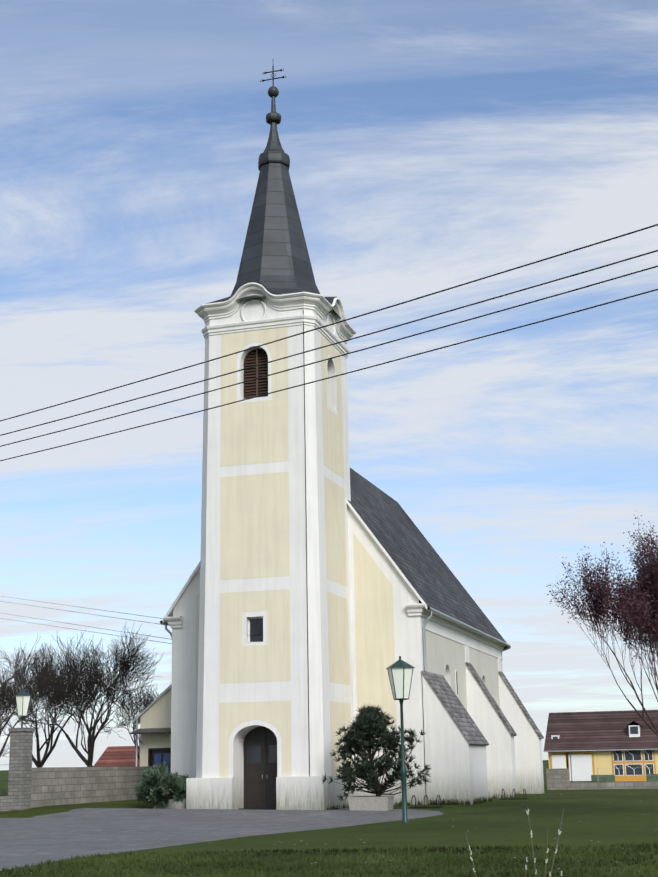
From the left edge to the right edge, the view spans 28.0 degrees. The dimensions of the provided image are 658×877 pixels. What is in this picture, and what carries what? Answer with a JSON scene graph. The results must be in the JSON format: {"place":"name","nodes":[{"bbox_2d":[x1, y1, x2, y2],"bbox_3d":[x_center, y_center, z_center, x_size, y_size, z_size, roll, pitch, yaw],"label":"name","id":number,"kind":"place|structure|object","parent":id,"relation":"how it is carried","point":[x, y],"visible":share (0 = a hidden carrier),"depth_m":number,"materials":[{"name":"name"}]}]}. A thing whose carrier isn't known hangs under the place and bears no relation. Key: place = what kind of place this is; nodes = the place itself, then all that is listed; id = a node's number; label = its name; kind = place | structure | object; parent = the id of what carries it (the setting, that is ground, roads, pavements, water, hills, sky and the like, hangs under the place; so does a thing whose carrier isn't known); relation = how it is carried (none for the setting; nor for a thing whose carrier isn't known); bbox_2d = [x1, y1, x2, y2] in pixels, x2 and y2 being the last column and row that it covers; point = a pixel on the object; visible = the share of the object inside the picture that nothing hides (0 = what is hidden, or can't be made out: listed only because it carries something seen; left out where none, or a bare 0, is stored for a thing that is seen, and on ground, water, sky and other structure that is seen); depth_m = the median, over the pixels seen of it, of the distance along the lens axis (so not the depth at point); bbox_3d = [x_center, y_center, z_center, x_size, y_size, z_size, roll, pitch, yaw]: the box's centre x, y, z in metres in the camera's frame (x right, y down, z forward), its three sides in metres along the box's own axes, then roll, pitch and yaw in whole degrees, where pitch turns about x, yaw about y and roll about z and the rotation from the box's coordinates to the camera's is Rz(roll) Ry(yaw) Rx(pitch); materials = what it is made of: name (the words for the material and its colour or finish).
{"place":"outdoors","nodes":[
{"label":"outdoors","id":0,"kind":"place"},
{"bbox_2d":[186,282,358,809],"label":"church tower","id":1,"kind":"structure","parent":0,"point":[275,711],"depth_m":49.96,"materials":[{"name":"beige paint"}]},
{"bbox_2d":[206,163,340,317],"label":"church spire","id":2,"kind":"structure","parent":1,"relation":"on","point":[275,259],"depth_m":54.32,"materials":[{"name":"grey metal"}]},
{"bbox_2d":[258,65,289,170],"bbox_3d":[-2.392,-14.024,56.914,1.339,5.200,1.339,-12,-18,38],"label":"spire finial","id":3,"kind":"object","parent":2,"relation":"on","point":[273,152],"visible":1,"depth_m":56.38,"materials":[{"name":"grey metal"}]},
{"bbox_2d":[0,760,657,876],"bbox_3d":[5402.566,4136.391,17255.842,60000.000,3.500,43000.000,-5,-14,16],"label":"terrain","id":4,"kind":"structure","parent":0,"point":[604,816],"depth_m":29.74,"materials":[{"name":"green plant"}]},
{"bbox_2d":[0,636,74,756],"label":"bare tree","id":5,"kind":"object","parent":4,"relation":"on","point":[8,695],"visible":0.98,"depth_m":62.95,"materials":[{"name":"brown plant"}]},
{"bbox_2d":[0,643,107,767],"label":"bare tree","id":6,"kind":"object","parent":4,"relation":"on","point":[38,762],"visible":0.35,"depth_m":69.94,"materials":[{"name":"brown plant"}]},
{"bbox_2d":[0,688,152,810],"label":"stone wall","id":7,"kind":"structure","parent":4,"relation":"on","point":[29,786],"depth_m":48.66,"materials":[{"name":"stone"}]},
{"bbox_2d":[3,622,163,766],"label":"bare tree","id":8,"kind":"object","parent":4,"relation":"on","point":[122,665],"visible":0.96,"depth_m":66.98,"materials":[{"name":"brown plant"}]},
{"bbox_2d":[93,746,139,766],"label":"roof","id":9,"kind":"structure","parent":4,"relation":"on","point":[117,756],"depth_m":99.28,"materials":[{"name":"red tile"}]},
{"bbox_2d":[106,679,165,761],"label":"bare tree","id":10,"kind":"object","parent":4,"relation":"on","point":[151,697],"visible":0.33,"depth_m":72.50,"materials":[{"name":"brown plant"}]},
{"bbox_2d":[130,684,171,773],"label":"house","id":11,"kind":"structure","parent":4,"relation":"on","point":[153,719],"depth_m":57.23,"materials":[{"name":"beige paint"}]},
{"bbox_2d":[131,761,188,808],"bbox_3d":[-5.963,12.983,49.430,2.617,1.817,3.642,-5,-14,16],"label":"bush","id":12,"kind":"object","parent":4,"relation":"on","point":[159,787],"visible":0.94,"depth_m":48.57,"materials":[{"name":"plant"}]},
{"bbox_2d":[0,808,442,870],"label":"asphalt forecourt","id":13,"kind":"structure","parent":4,"relation":"on","point":[80,832],"depth_m":35.70,"materials":[{"name":"grey asphalt"}]},
{"bbox_2d":[322,705,430,810],"bbox_3d":[1.830,11.031,45.983,4.186,3.678,3.858,-5,-14,16],"label":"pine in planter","id":14,"kind":"object","parent":13,"relation":"on","point":[368,726],"visible":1,"depth_m":45.55,"materials":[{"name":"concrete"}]},
{"bbox_2d":[160,468,543,804],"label":"church nave","id":15,"kind":"structure","parent":4,"relation":"on","point":[413,603],"depth_m":53.79,"materials":[{"name":"white paint"}]},
{"bbox_2d":[0,224,657,643],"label":"overhead cables","id":16,"kind":"object","parent":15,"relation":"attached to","point":[332,358],"visible":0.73,"depth_m":19.55,"materials":[{"name":"black plastic"}]},
{"bbox_2d":[386,656,414,822],"bbox_3d":[2.023,8.242,36.361,0.864,4.499,0.748,-5,-14,16],"label":"street lamp","id":17,"kind":"object","parent":4,"relation":"on","point":[400,672],"visible":1,"depth_m":36.48,"materials":[{"name":"teal metal"}]},
{"bbox_2d":[409,789,527,807],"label":"bike racks","id":18,"kind":"object","parent":4,"relation":"on","point":[504,798],"visible":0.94,"depth_m":47.46,"materials":[{"name":"grey metal"}]},
{"bbox_2d":[465,807,563,876],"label":"stalks","id":19,"kind":"object","parent":4,"relation":"on","point":[547,849],"visible":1,"depth_m":9.72,"materials":[{"name":"white plant"}]},
{"bbox_2d":[546,515,657,735],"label":"red plum tree","id":20,"kind":"object","parent":4,"relation":"on","point":[637,603],"visible":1,"depth_m":38.28,"materials":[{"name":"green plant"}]},
{"bbox_2d":[546,767,657,789],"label":"fence wall","id":21,"kind":"structure","parent":4,"relation":"on","point":[557,779],"depth_m":75.42,"materials":[{"name":"stone"}]},
{"bbox_2d":[0,0,657,769],"label":"sky","id":22,"kind":"structure","parent":0,"point":[432,146],"materials":[{"name":"blue"}]},
{"bbox_2d":[543,710,657,781],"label":"house","id":23,"kind":"structure","parent":0,"point":[617,746],"depth_m":143.46,"materials":[{"name":"brown tile"}]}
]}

